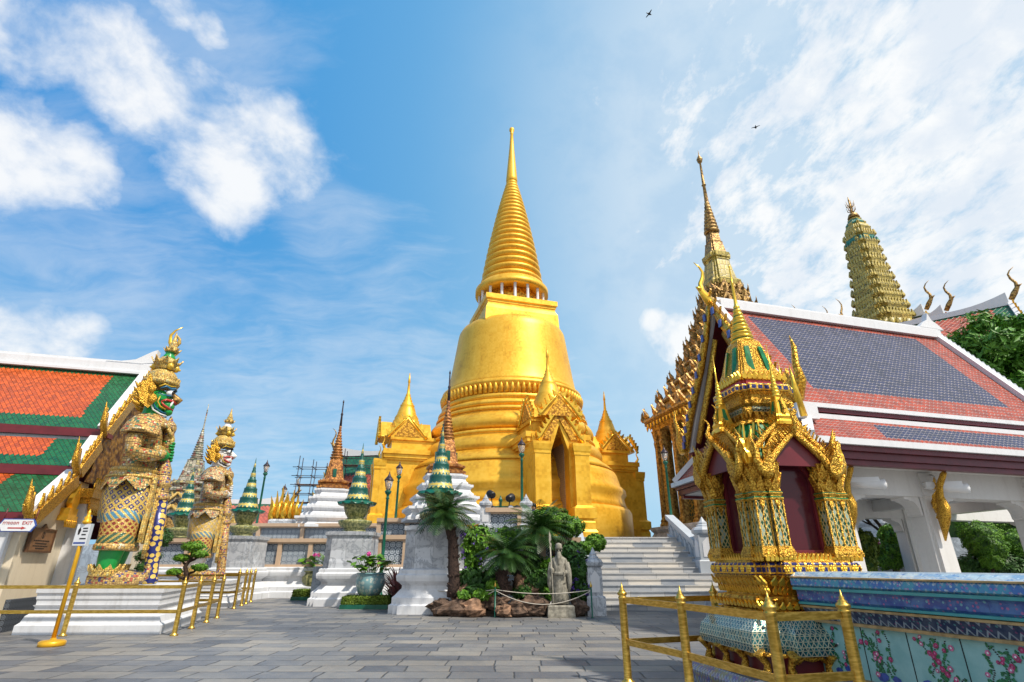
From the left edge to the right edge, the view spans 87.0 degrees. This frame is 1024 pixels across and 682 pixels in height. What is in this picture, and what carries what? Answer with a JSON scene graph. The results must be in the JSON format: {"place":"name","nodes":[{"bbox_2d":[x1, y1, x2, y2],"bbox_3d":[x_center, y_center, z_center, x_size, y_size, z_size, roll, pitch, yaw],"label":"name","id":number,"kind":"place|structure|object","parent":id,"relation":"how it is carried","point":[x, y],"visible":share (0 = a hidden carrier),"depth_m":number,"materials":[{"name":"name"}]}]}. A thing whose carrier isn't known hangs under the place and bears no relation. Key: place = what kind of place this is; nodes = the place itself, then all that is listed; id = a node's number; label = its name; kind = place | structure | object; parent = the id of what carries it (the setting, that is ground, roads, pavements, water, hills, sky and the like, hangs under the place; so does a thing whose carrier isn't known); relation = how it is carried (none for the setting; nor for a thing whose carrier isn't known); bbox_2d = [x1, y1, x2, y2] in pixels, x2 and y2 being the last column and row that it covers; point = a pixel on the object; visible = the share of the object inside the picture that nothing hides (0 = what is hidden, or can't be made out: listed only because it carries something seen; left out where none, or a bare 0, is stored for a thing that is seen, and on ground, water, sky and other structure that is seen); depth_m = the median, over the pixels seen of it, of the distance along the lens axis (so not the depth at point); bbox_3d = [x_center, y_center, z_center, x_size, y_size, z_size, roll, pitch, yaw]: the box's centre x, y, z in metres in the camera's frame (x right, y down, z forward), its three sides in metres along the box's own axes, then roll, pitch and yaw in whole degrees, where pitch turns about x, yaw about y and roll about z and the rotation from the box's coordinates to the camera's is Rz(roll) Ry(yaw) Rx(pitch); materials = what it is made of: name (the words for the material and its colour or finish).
{"place":"outdoors","nodes":[
{"label":"outdoors","id":0,"kind":"place"},
{"bbox_2d":[0,598,711,681],"bbox_3d":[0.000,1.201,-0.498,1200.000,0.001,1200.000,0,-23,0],"label":"ground","id":1,"kind":"structure","parent":0,"point":[274,640],"depth_m":8.87,"materials":[{"name":"stone"}]},
{"bbox_2d":[37,509,93,647],"bbox_3d":[-7.984,4.234,9.782,0.400,2.280,0.400,-3,-23,7],"label":"sign stand","id":2,"kind":"object","parent":1,"relation":"on","point":[83,533],"visible":1,"depth_m":9.80,"materials":[{"name":"gold metal"}]},
{"bbox_2d":[0,327,182,632],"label":"temple hall","id":3,"kind":"structure","parent":1,"relation":"on","point":[64,420],"depth_m":14.13,"materials":[{"name":"tile"}]},
{"bbox_2d":[0,508,39,531],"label":"direction sign","id":4,"kind":"object","parent":3,"relation":"attached to","point":[18,525],"visible":1,"depth_m":11.27,"materials":[{"name":"white metal"}]},
{"bbox_2d":[23,524,57,552],"bbox_3d":[-10.814,4.534,12.407,0.070,0.620,1.080,6,-23,-15],"label":"wall plaque","id":5,"kind":"object","parent":3,"relation":"attached to","point":[41,540],"depth_m":12.35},
{"bbox_2d":[11,582,201,634],"bbox_3d":[-9.050,6.143,12.554,2.823,0.880,4.104,6,-23,-14],"label":"statue pedestal","id":6,"kind":"object","parent":1,"relation":"on","point":[116,624],"visible":0.69,"depth_m":11.22,"materials":[{"name":"stone"}]},
{"bbox_2d":[85,333,183,584],"bbox_3d":[-9.128,2.721,13.646,1.626,6.401,2.242,11,-25,-25],"label":"guardian statue","id":7,"kind":"object","parent":6,"relation":"on","point":[136,485],"visible":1,"depth_m":12.87,"materials":[{"name":"tile"}]},
{"bbox_2d":[0,574,225,636],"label":"brass barrier","id":8,"kind":"object","parent":1,"relation":"on","point":[76,586],"visible":0.7,"depth_m":10.97,"materials":[{"name":"metal"}]},
{"bbox_2d":[134,526,173,571],"bbox_3d":[-11.520,6.970,17.212,1.044,2.004,0.959,0,-23,0],"label":"cloud pruned tree","id":9,"kind":"object","parent":1,"relation":"on","point":[167,539],"visible":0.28,"depth_m":17.30,"materials":[{"name":"green plant"}]},
{"bbox_2d":[166,540,208,596],"bbox_3d":[-9.616,6.909,15.863,1.069,2.003,1.080,18,-29,-37],"label":"bonsai","id":10,"kind":"object","parent":1,"relation":"on","point":[198,553],"visible":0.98,"depth_m":15.96,"materials":[{"name":"plant"}]},
{"bbox_2d":[166,405,235,527],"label":"mosaic temple","id":11,"kind":"structure","parent":1,"relation":"on","point":[196,461],"depth_m":35.44,"materials":[{"name":"grey stone"}]},
{"bbox_2d":[161,579,244,607],"bbox_3d":[-11.100,8.836,18.961,3.810,0.820,3.000,0,-23,0],"label":"statue pedestal","id":12,"kind":"object","parent":1,"relation":"on","point":[228,598],"visible":0.32,"depth_m":17.90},
{"bbox_2d":[183,409,236,579],"bbox_3d":[-11.053,5.596,20.291,1.602,6.305,2.208,10,-24,-22],"label":"guardian statue","id":13,"kind":"object","parent":12,"relation":"on","point":[209,517],"visible":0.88,"depth_m":19.65,"materials":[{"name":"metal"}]},
{"bbox_2d":[158,568,256,608],"bbox_3d":[-10.901,8.652,19.026,4.033,1.210,3.572,0,-23,0],"label":"brass barrier","id":14,"kind":"object","parent":1,"relation":"on","point":[239,574],"visible":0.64,"depth_m":18.48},
{"bbox_2d":[208,536,269,599],"bbox_3d":[-11.583,9.516,22.685,2.400,2.420,2.400,0,-23,0],"label":"marble pedestal","id":15,"kind":"object","parent":1,"relation":"on","point":[244,553],"visible":0.55,"depth_m":22.23,"materials":[{"name":"stone"}]},
{"bbox_2d":[229,461,264,535],"bbox_3d":[-11.583,6.847,23.793,1.500,3.360,1.500,0,-23,0],"label":"urn finial","id":16,"kind":"object","parent":15,"relation":"on","point":[246,511],"visible":0.96,"depth_m":23.23,"materials":[{"name":"ceramic"}]},
{"bbox_2d":[158,538,326,597],"bbox_3d":[-11.775,10.007,23.840,8.450,2.400,0.890,0,-23,0],"label":"balustrade","id":17,"kind":"object","parent":1,"relation":"on","point":[286,569],"visible":0.2,"depth_m":24.00,"materials":[{"name":"white stone"}]},
{"bbox_2d":[231,476,301,522],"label":"temple hall","id":18,"kind":"structure","parent":1,"relation":"on","point":[265,507],"depth_m":49.30,"materials":[{"name":"beige paint"}]},
{"bbox_2d":[290,588,310,599],"bbox_3d":[-8.362,10.252,21.874,0.882,0.439,1.003,0,-23,0],"label":"box hedge","id":19,"kind":"object","parent":1,"relation":"on","point":[301,594],"visible":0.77,"depth_m":21.45,"materials":[{"name":"green plant"}]},
{"bbox_2d":[289,456,327,512],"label":"scaffolding","id":20,"kind":"object","parent":1,"relation":"on","point":[313,485],"visible":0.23,"depth_m":47.41,"materials":[{"name":"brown metal"}]},
{"bbox_2d":[307,531,380,606],"bbox_3d":[-5.912,8.289,19.730,2.280,2.420,2.280,0,-23,0],"label":"marble pedestal","id":21,"kind":"object","parent":1,"relation":"on","point":[336,575],"visible":0.63,"depth_m":19.02,"materials":[{"name":"stone"}]},
{"bbox_2d":[337,443,376,530],"bbox_3d":[-5.912,5.620,20.838,1.500,3.360,1.500,0,-23,0],"label":"urn finial","id":22,"kind":"object","parent":21,"relation":"on","point":[357,503],"visible":0.98,"depth_m":20.25,"materials":[{"name":"ceramic"}]},
{"bbox_2d":[309,429,381,518],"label":"temple hall","id":23,"kind":"structure","parent":1,"relation":"on","point":[350,472],"depth_m":48.66,"materials":[{"name":"beige paint"}]},
{"bbox_2d":[342,449,378,483],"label":"scaffolding","id":24,"kind":"object","parent":1,"relation":"on","point":[346,465],"visible":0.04,"depth_m":46.93,"materials":[{"name":"brown metal"}]},
{"bbox_2d":[339,594,390,608],"bbox_3d":[-4.710,8.517,17.667,1.571,0.417,1.174,0,-23,0],"label":"box hedge","id":25,"kind":"object","parent":1,"relation":"on","point":[353,601],"visible":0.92,"depth_m":17.17,"materials":[{"name":"green plant"}]},
{"bbox_2d":[346,552,395,597],"bbox_3d":[-4.670,7.769,17.948,1.559,1.435,1.549,10,-25,-23],"label":"lotus pot","id":26,"kind":"object","parent":25,"relation":"on","point":[369,583],"visible":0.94,"depth_m":17.65,"materials":[{"name":"ceramic"}]},
{"bbox_2d":[380,472,393,594],"bbox_3d":[-4.680,7.113,19.785,0.380,4.634,0.370,0,-23,0],"label":"street lamp","id":27,"kind":"object","parent":1,"relation":"on","point":[389,480],"visible":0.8,"depth_m":20.13,"materials":[{"name":"green metal"}]},
{"bbox_2d":[377,564,401,596],"bbox_3d":[-3.706,7.960,17.580,1.959,1.278,2.281,0,-23,0],"label":"cordyline","id":28,"kind":"object","parent":1,"relation":"on","point":[393,590],"visible":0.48,"depth_m":17.40,"materials":[{"name":"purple plant"}]},
{"bbox_2d":[377,535,405,594],"bbox_3d":[-4.100,8.602,20.417,2.200,2.370,0.890,0,-23,0],"label":"balustrade","id":29,"kind":"object","parent":1,"relation":"on","point":[395,547],"visible":0.16,"depth_m":20.68,"materials":[{"name":"beige stone"}]},
{"bbox_2d":[388,525,465,614],"bbox_3d":[-2.372,7.100,16.867,2.440,2.420,2.440,0,-23,0],"label":"marble pedestal","id":30,"kind":"object","parent":1,"relation":"on","point":[422,578],"visible":0.59,"depth_m":16.02,"materials":[{"name":"stone"}]},
{"bbox_2d":[417,426,462,524],"bbox_3d":[-2.372,4.431,17.975,1.500,3.360,1.500,0,-23,0],"label":"urn finial","id":31,"kind":"object","parent":30,"relation":"on","point":[440,477],"visible":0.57,"depth_m":17.65,"materials":[{"name":"ceramic"}]},
{"bbox_2d":[425,598,448,611],"bbox_3d":[-2.087,7.502,15.186,0.756,0.499,0.692,0,-23,0],"label":"rock","id":32,"kind":"object","parent":1,"relation":"on","point":[430,606],"visible":0.38,"depth_m":15.12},
{"bbox_2d":[414,482,475,597],"bbox_3d":[-1.988,5.820,15.910,1.896,3.205,2.063,0,-23,0],"label":"cycad","id":33,"kind":"object","parent":32,"relation":"on","point":[445,515],"visible":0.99,"depth_m":15.79,"materials":[{"name":"green plant"}]},
{"bbox_2d":[432,599,466,616],"bbox_3d":[-1.626,7.407,14.891,1.156,0.536,0.837,0,-23,0],"label":"rock","id":34,"kind":"object","parent":1,"relation":"on","point":[452,608],"visible":0.63,"depth_m":14.69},
{"bbox_2d":[459,597,485,616],"bbox_3d":[-1.107,7.309,14.723,0.815,0.580,0.742,0,-23,0],"label":"rock","id":35,"kind":"object","parent":1,"relation":"on","point":[474,607],"visible":0.77,"depth_m":14.51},
{"bbox_2d":[457,578,499,600],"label":"undergrowth","id":36,"kind":"object","parent":35,"relation":"on","point":[480,594],"visible":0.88,"depth_m":14.83,"materials":[{"name":"green plant"}]},
{"bbox_2d":[73,566,904,595],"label":"lower terrace","id":37,"kind":"structure","parent":1,"relation":"on","point":[81,573],"depth_m":21.16,"materials":[{"name":"grey stone"}]},
{"bbox_2d":[298,553,319,586],"bbox_3d":[-8.734,10.218,23.856,1.794,1.582,1.677,16,-27,-33],"label":"lotus pot","id":38,"kind":"object","parent":37,"relation":"on","point":[307,579],"visible":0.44,"depth_m":23.39,"materials":[{"name":"ceramic"}]},
{"bbox_2d":[78,536,967,567],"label":"upper terrace","id":39,"kind":"structure","parent":37,"relation":"on","point":[89,554],"depth_m":27.40,"materials":[{"name":"grey stone"}]},
{"bbox_2d":[256,460,269,522],"bbox_3d":[-13.840,8.812,29.691,0.380,4.533,0.370,0,-23,0],"label":"street lamp","id":40,"kind":"object","parent":39,"relation":"on","point":[266,465],"visible":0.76,"depth_m":30.05,"materials":[{"name":"green metal"}]},
{"bbox_2d":[268,486,291,522],"bbox_3d":[-14.034,10.508,32.452,1.204,3.519,0.900,4,-23,-9],"label":"gilded ornament","id":41,"kind":"object","parent":39,"relation":"on","point":[274,512],"visible":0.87,"depth_m":32.40,"materials":[{"name":"gold metal"}]},
{"bbox_2d":[280,490,303,522],"bbox_3d":[-13.339,10.618,32.406,1.204,3.279,0.900,4,-23,-9],"label":"gilded ornament","id":42,"kind":"object","parent":39,"relation":"on","point":[292,508],"visible":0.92,"depth_m":32.42,"materials":[{"name":"gold metal"}]},
{"bbox_2d":[229,523,376,537],"bbox_3d":[-10.850,10.002,28.005,9.300,0.998,0.500,0,-23,0],"label":"balustrade","id":43,"kind":"object","parent":39,"relation":"on","point":[282,530],"visible":0.24,"depth_m":27.95,"materials":[{"name":"grey stone"}]},
{"bbox_2d":[294,400,348,526],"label":"chedi","id":44,"kind":"structure","parent":39,"relation":"on","point":[331,489],"depth_m":29.32,"materials":[{"name":"brown stone"}]},
{"bbox_2d":[394,463,402,517],"bbox_3d":[-5.614,7.788,26.326,0.380,3.844,0.370,0,-23,0],"label":"street lamp","id":45,"kind":"object","parent":39,"relation":"on","point":[399,467],"visible":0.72,"depth_m":26.61,"materials":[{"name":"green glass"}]},
{"bbox_2d":[376,518,423,534],"bbox_3d":[-4.650,8.395,24.017,2.700,0.948,0.500,0,-23,0],"label":"balustrade","id":46,"kind":"object","parent":39,"relation":"on","point":[395,526],"visible":0.33,"depth_m":23.94,"materials":[{"name":"white stone"}]},
{"bbox_2d":[401,371,479,524],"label":"chedi","id":47,"kind":"structure","parent":39,"relation":"on","point":[457,473],"depth_m":23.75,"materials":[{"name":"brown stone"}]},
{"bbox_2d":[479,494,491,531],"bbox_3d":[-1.004,6.604,20.483,0.497,1.550,0.497,0,-23,0],"label":"marble post","id":48,"kind":"object","parent":39,"relation":"on","point":[485,517],"visible":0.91,"depth_m":20.32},
{"bbox_2d":[485,508,521,530],"bbox_3d":[-0.310,6.848,20.382,1.380,1.018,0.500,0,-23,0],"label":"balustrade","id":49,"kind":"object","parent":39,"relation":"on","point":[499,516],"visible":0.46,"depth_m":20.33,"materials":[{"name":"white stone"}]},
{"bbox_2d":[486,490,520,507],"bbox_3d":[-0.332,6.710,21.036,1.401,1.780,0.457,0,-23,0],"label":"spotlight stand","id":50,"kind":"object","parent":39,"relation":"on","point":[509,498],"visible":0.57,"depth_m":21.15,"materials":[{"name":"black metal"}]},
{"bbox_2d":[365,127,651,536],"bbox_3d":[-0.020,-2.778,40.133,15.110,34.050,15.110,-12,-25,26],"label":"gold stupa","id":51,"kind":"object","parent":39,"relation":"on","point":[511,383],"visible":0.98,"depth_m":32.83,"materials":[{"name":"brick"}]},
{"bbox_2d":[518,437,525,500],"bbox_3d":[0.421,6.186,22.985,0.380,4.241,0.370,0,-23,0],"label":"street lamp","id":52,"kind":"object","parent":39,"relation":"on","point":[521,445],"visible":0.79,"depth_m":23.40,"materials":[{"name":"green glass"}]},
{"bbox_2d":[520,495,532,529],"bbox_3d":[0.541,6.604,20.483,0.497,1.550,0.497,0,-23,0],"label":"marble post","id":53,"kind":"object","parent":39,"relation":"on","point":[527,501],"visible":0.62,"depth_m":20.42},
{"bbox_2d":[660,445,671,514],"bbox_3d":[6.925,6.643,23.878,0.380,4.082,0.370,0,-23,0],"label":"street lamp","id":54,"kind":"object","parent":39,"relation":"on","point":[664,453],"visible":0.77,"depth_m":24.16,"materials":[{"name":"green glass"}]},
{"bbox_2d":[640,152,888,536],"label":"spired library","id":55,"kind":"structure","parent":39,"relation":"on","point":[659,422],"depth_m":34.19,"materials":[{"name":"gold stone"}]},
{"bbox_2d":[495,604,511,617],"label":"rock","id":56,"kind":"object","parent":1,"relation":"on","point":[503,610],"visible":0.99,"depth_m":14.40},
{"bbox_2d":[439,610,584,615],"bbox_3d":[0.000,8.000,16.060,4.000,0.140,2.800,0,-23,0],"label":"planting bed","id":57,"kind":"object","parent":1,"relation":"on","point":[489,612],"visible":0.14,"depth_m":14.76,"materials":[{"name":"soil"}]},
{"bbox_2d":[451,583,466,600],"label":"rock","id":58,"kind":"object","parent":57,"relation":"on","point":[462,587],"visible":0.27,"depth_m":15.25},
{"bbox_2d":[481,594,500,609],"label":"rock","id":59,"kind":"object","parent":57,"relation":"on","point":[487,603],"visible":0.2,"depth_m":14.82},
{"bbox_2d":[460,566,496,599],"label":"undergrowth","id":60,"kind":"object","parent":59,"relation":"on","point":[472,578],"visible":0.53,"depth_m":15.50,"materials":[{"name":"green plant"}]},
{"bbox_2d":[459,523,525,569],"bbox_3d":[-0.656,6.520,16.897,2.382,1.552,1.110,6,-23,-15],"label":"flowering bush","id":61,"kind":"object","parent":57,"relation":"on","point":[473,545],"visible":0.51,"depth_m":16.56,"materials":[{"name":"green plant"}]},
{"bbox_2d":[488,595,510,610],"bbox_3d":[-0.344,7.231,14.865,0.629,0.412,0.540,0,-23,0],"label":"rock","id":62,"kind":"object","parent":57,"relation":"on","point":[500,601],"visible":0.66,"depth_m":14.74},
{"bbox_2d":[472,526,540,595],"bbox_3d":[-0.155,6.282,15.399,1.967,1.804,1.875,0,-23,0],"label":"cycad","id":63,"kind":"object","parent":62,"relation":"on","point":[502,561],"visible":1,"depth_m":15.19,"materials":[{"name":"green plant"}]},
{"bbox_2d":[514,574,538,595],"bbox_3d":[0.462,7.066,15.466,0.854,0.732,0.711,0,-23,0],"label":"rock","id":64,"kind":"object","parent":57,"relation":"on","point":[519,579],"visible":0.36,"depth_m":15.31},
{"bbox_2d":[510,550,547,599],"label":"undergrowth","id":65,"kind":"object","parent":57,"relation":"on","point":[537,578],"visible":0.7,"depth_m":15.29,"materials":[{"name":"green plant"}]},
{"bbox_2d":[504,499,573,588],"bbox_3d":[0.817,6.318,16.701,2.266,2.727,2.242,0,-23,0],"label":"cycad","id":66,"kind":"object","parent":57,"relation":"on","point":[537,531],"visible":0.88,"depth_m":16.63,"materials":[{"name":"green plant"}]},
{"bbox_2d":[539,556,552,600],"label":"undergrowth","id":67,"kind":"object","parent":57,"relation":"on","point":[544,564],"visible":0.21,"depth_m":15.34,"materials":[{"name":"green plant"}]},
{"bbox_2d":[534,506,585,557],"bbox_3d":[1.483,6.383,17.272,1.838,2.128,1.301,0,-23,0],"label":"topiary tree","id":68,"kind":"object","parent":57,"relation":"on","point":[576,529],"visible":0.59,"depth_m":17.19,"materials":[{"name":"green plant"}]},
{"bbox_2d":[560,540,589,601],"bbox_3d":[1.880,6.743,15.689,0.879,1.830,1.137,8,-24,-19],"label":"flowering bush","id":69,"kind":"object","parent":57,"relation":"on","point":[573,553],"visible":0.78,"depth_m":15.41,"materials":[{"name":"green plant"}]},
{"bbox_2d":[578,533,606,553],"bbox_3d":[2.414,6.506,16.326,0.987,1.336,0.737,0,-23,0],"label":"topiary tree","id":70,"kind":"object","parent":57,"relation":"on","point":[597,542],"visible":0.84,"depth_m":16.28,"materials":[{"name":"green plant"}]},
{"bbox_2d":[437,581,593,617],"bbox_3d":[-0.439,7.125,14.945,5.279,0.900,0.757,-8,-24,18],"label":"rope barrier","id":71,"kind":"object","parent":1,"relation":"on","point":[495,589],"visible":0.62,"depth_m":14.53,"materials":[{"name":"fabric"}]},
{"bbox_2d":[508,599,529,616],"bbox_3d":[0.152,7.319,14.693,0.660,0.538,0.708,-14,-26,30],"label":"rock","id":72,"kind":"object","parent":1,"relation":"on","point":[519,608],"visible":0.66,"depth_m":14.51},
{"bbox_2d":[479,537,580,603],"bbox_3d":[-0.150,7.553,17.605,4.900,2.150,0.890,0,-23,0],"label":"balustrade","id":73,"kind":"object","parent":1,"relation":"on","point":[543,553],"visible":0.03,"depth_m":17.84,"materials":[{"name":"white stone"}]},
{"bbox_2d":[520,595,550,616],"bbox_3d":[0.600,7.293,14.839,0.936,0.572,0.607,0,-23,0],"label":"rock","id":74,"kind":"object","parent":1,"relation":"on","point":[535,610],"visible":0.88,"depth_m":14.64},
{"bbox_2d":[547,604,575,617],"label":"stone block","id":75,"kind":"structure","parent":1,"relation":"on","point":[561,611],"depth_m":14.32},
{"bbox_2d":[547,532,571,604],"bbox_3d":[1.300,6.302,15.008,0.627,1.913,0.446,8,-24,-19],"label":"stone guardian","id":76,"kind":"object","parent":75,"relation":"on","point":[559,576],"visible":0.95,"depth_m":14.81,"materials":[{"name":"stone"}]},
{"bbox_2d":[571,597,589,616],"bbox_3d":[1.844,7.271,14.733,0.572,0.493,0.436,0,-23,0],"label":"rock","id":77,"kind":"object","parent":1,"relation":"on","point":[582,607],"visible":0.8,"depth_m":14.61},
{"bbox_2d":[585,547,606,615],"bbox_3d":[2.346,6.837,15.399,0.522,1.780,0.522,0,-23,0],"label":"marble post","id":78,"kind":"object","parent":1,"relation":"on","point":[594,563],"visible":0.91,"depth_m":15.16,"materials":[{"name":"stone"}]},
{"bbox_2d":[584,537,726,610],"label":"staircase","id":79,"kind":"structure","parent":1,"relation":"on","point":[648,566],"depth_m":18.53,"materials":[{"name":"stone"}]},
{"bbox_2d":[665,515,695,561],"bbox_3d":[6.423,7.449,20.133,0.360,1.980,1.939,4,-23,-11],"label":"stair balustrade","id":80,"kind":"object","parent":79,"relation":"on","point":[681,532],"visible":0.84,"depth_m":20.21,"materials":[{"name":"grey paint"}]},
{"bbox_2d":[691,517,714,572],"bbox_3d":[6.799,7.230,18.978,0.770,2.000,0.770,0,-23,0],"label":"marble post","id":81,"kind":"object","parent":79,"relation":"on","point":[699,531],"visible":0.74,"depth_m":18.76,"materials":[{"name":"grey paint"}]},
{"bbox_2d":[617,582,865,681],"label":"brass barrier","id":82,"kind":"object","parent":1,"relation":"on","point":[769,615],"visible":0.89,"depth_m":4.86,"materials":[{"name":"metal"}]},
{"bbox_2d":[692,265,864,681],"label":"gilded shrine","id":83,"kind":"object","parent":1,"relation":"on","point":[769,474],"visible":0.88,"depth_m":6.46,"materials":[{"name":"metal"}]},
{"bbox_2d":[671,262,1023,615],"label":"open pavilion","id":84,"kind":"structure","parent":1,"relation":"on","point":[904,411],"depth_m":13.09,"materials":[{"name":"tile"}]},
{"bbox_2d":[858,527,880,571],"bbox_3d":[10.447,6.294,16.068,0.936,1.445,1.611,-19,-29,38],"label":"topiary bush","id":85,"kind":"object","parent":84,"relation":"on","point":[870,544],"visible":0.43,"depth_m":16.04,"materials":[{"name":"green plant"}]},
{"bbox_2d":[851,473,887,489],"bbox_3d":[6.956,2.760,10.747,0.790,0.448,0.321,-5,-23,12],"label":"floodlight","id":86,"kind":"object","parent":84,"relation":"attached to","point":[870,483],"visible":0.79,"depth_m":10.59,"materials":[{"name":"white plastic"}]},
{"bbox_2d":[922,474,970,493],"bbox_3d":[9.036,2.986,11.291,0.790,0.448,0.321,-5,-23,12],"label":"floodlight","id":87,"kind":"object","parent":84,"relation":"attached to","point":[955,487],"visible":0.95,"depth_m":11.13,"materials":[{"name":"white plastic"}]},
{"bbox_2d":[842,197,915,322],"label":"prang tower","id":88,"kind":"structure","parent":1,"relation":"on","point":[875,294],"depth_m":44.69,"materials":[{"name":"metal"}]},
{"bbox_2d":[862,519,900,571],"bbox_3d":[13.028,6.689,18.881,2.074,4.744,2.109,0,-23,0],"label":"broadleaf tree","id":89,"kind":"object","parent":1,"relation":"on","point":[876,521],"depth_m":19.10,"materials":[{"name":"green plant"}]},
{"bbox_2d":[876,523,904,571],"bbox_3d":[12.521,6.761,17.771,2.650,1.547,1.158,20,-30,-39],"label":"topiary bush","id":90,"kind":"object","parent":1,"relation":"on","point":[890,556],"visible":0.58,"depth_m":16.99,"materials":[{"name":"green plant"}]},
{"bbox_2d":[789,571,1023,681],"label":"porcelain wall","id":91,"kind":"structure","parent":1,"relation":"on","point":[935,627],"depth_m":4.63,"materials":[{"name":"ceramic"}]},
{"bbox_2d":[912,280,934,318],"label":"temple hall","id":92,"kind":"structure","parent":1,"relation":"on","point":[919,311],"depth_m":42.66,"materials":[{"name":"beige paint"}]},
{"bbox_2d":[912,281,954,319],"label":"temple hall","id":93,"kind":"structure","parent":1,"relation":"on","point":[939,309],"depth_m":40.99,"materials":[{"name":"beige paint"}]},
{"bbox_2d":[949,521,968,537],"bbox_3d":[19.709,8.762,22.750,2.234,3.863,1.031,0,-23,0],"label":"clipped hedge","id":94,"kind":"object","parent":1,"relation":"on","point":[952,529],"visible":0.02,"depth_m":22.80,"materials":[{"name":"green plant"}]},
{"bbox_2d":[900,267,1022,336],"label":"temple hall","id":95,"kind":"structure","parent":1,"relation":"on","point":[950,322],"depth_m":37.29,"materials":[{"name":"beige paint"}]},
{"bbox_2d":[955,520,1006,548],"bbox_3d":[14.760,6.493,16.799,1.225,1.772,1.308,0,-23,0],"label":"topiary ball","id":96,"kind":"object","parent":1,"relation":"on","point":[975,528],"visible":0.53,"depth_m":16.77,"materials":[{"name":"green plant"}]},
{"bbox_2d":[945,308,1023,389],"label":"broadleaf tree","id":97,"kind":"object","parent":1,"relation":"on","point":[999,347],"visible":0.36,"depth_m":23.80,"materials":[{"name":"green plant"}]},
{"bbox_2d":[957,551,1023,572],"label":"undergrowth","id":98,"kind":"object","parent":1,"relation":"on","point":[968,563],"visible":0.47,"depth_m":15.80,"materials":[{"name":"green plant"}]},
{"bbox_2d":[963,532,1011,572],"bbox_3d":[14.179,6.375,15.982,1.082,1.328,1.161,0,-23,0],"label":"topiary ball","id":99,"kind":"object","parent":98,"relation":"on","point":[985,545],"visible":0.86,"depth_m":15.82,"materials":[{"name":"green plant"}]},
{"bbox_2d":[999,528,1023,559],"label":"topiary ball","id":100,"kind":"object","parent":98,"relation":"on","point":[1012,538],"visible":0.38,"depth_m":16.22,"materials":[{"name":"green plant"}]},
{"bbox_2d":[978,555,1005,572],"bbox_3d":[13.843,6.503,15.492,0.609,0.702,0.654,0,-23,0],"label":"topiary ball","id":101,"kind":"object","parent":1,"relation":"on","point":[992,563],"visible":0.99,"depth_m":15.40,"materials":[{"name":"green plant"}]},
{"bbox_2d":[982,522,1015,531],"bbox_3d":[17.713,7.198,19.213,1.664,2.438,1.790,0,-23,0],"label":"topiary ball","id":102,"kind":"object","parent":1,"relation":"on","point":[1005,526],"visible":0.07,"depth_m":18.90,"materials":[{"name":"green plant"}]},
{"bbox_3d":[-15.961,10.628,25.363,2.400,2.420,2.400,0,-23,0],"label":"marble pedestal","id":103,"kind":"object","parent":1,"relation":"on","visible":0},
{"bbox_2d":[167,468,194,537],"bbox_3d":[-15.961,7.885,26.502,1.500,3.360,1.500,0,-23,0],"label":"urn finial","id":104,"kind":"object","parent":103,"relation":"on","point":[179,515],"visible":0.77,"depth_m":25.92,"materials":[{"name":"ceramic"}]},
{"bbox_2d":[0,0,1023,543],"label":"sky","id":105,"kind":"structure","parent":0,"point":[311,191],"materials":[{"name":"blue"}]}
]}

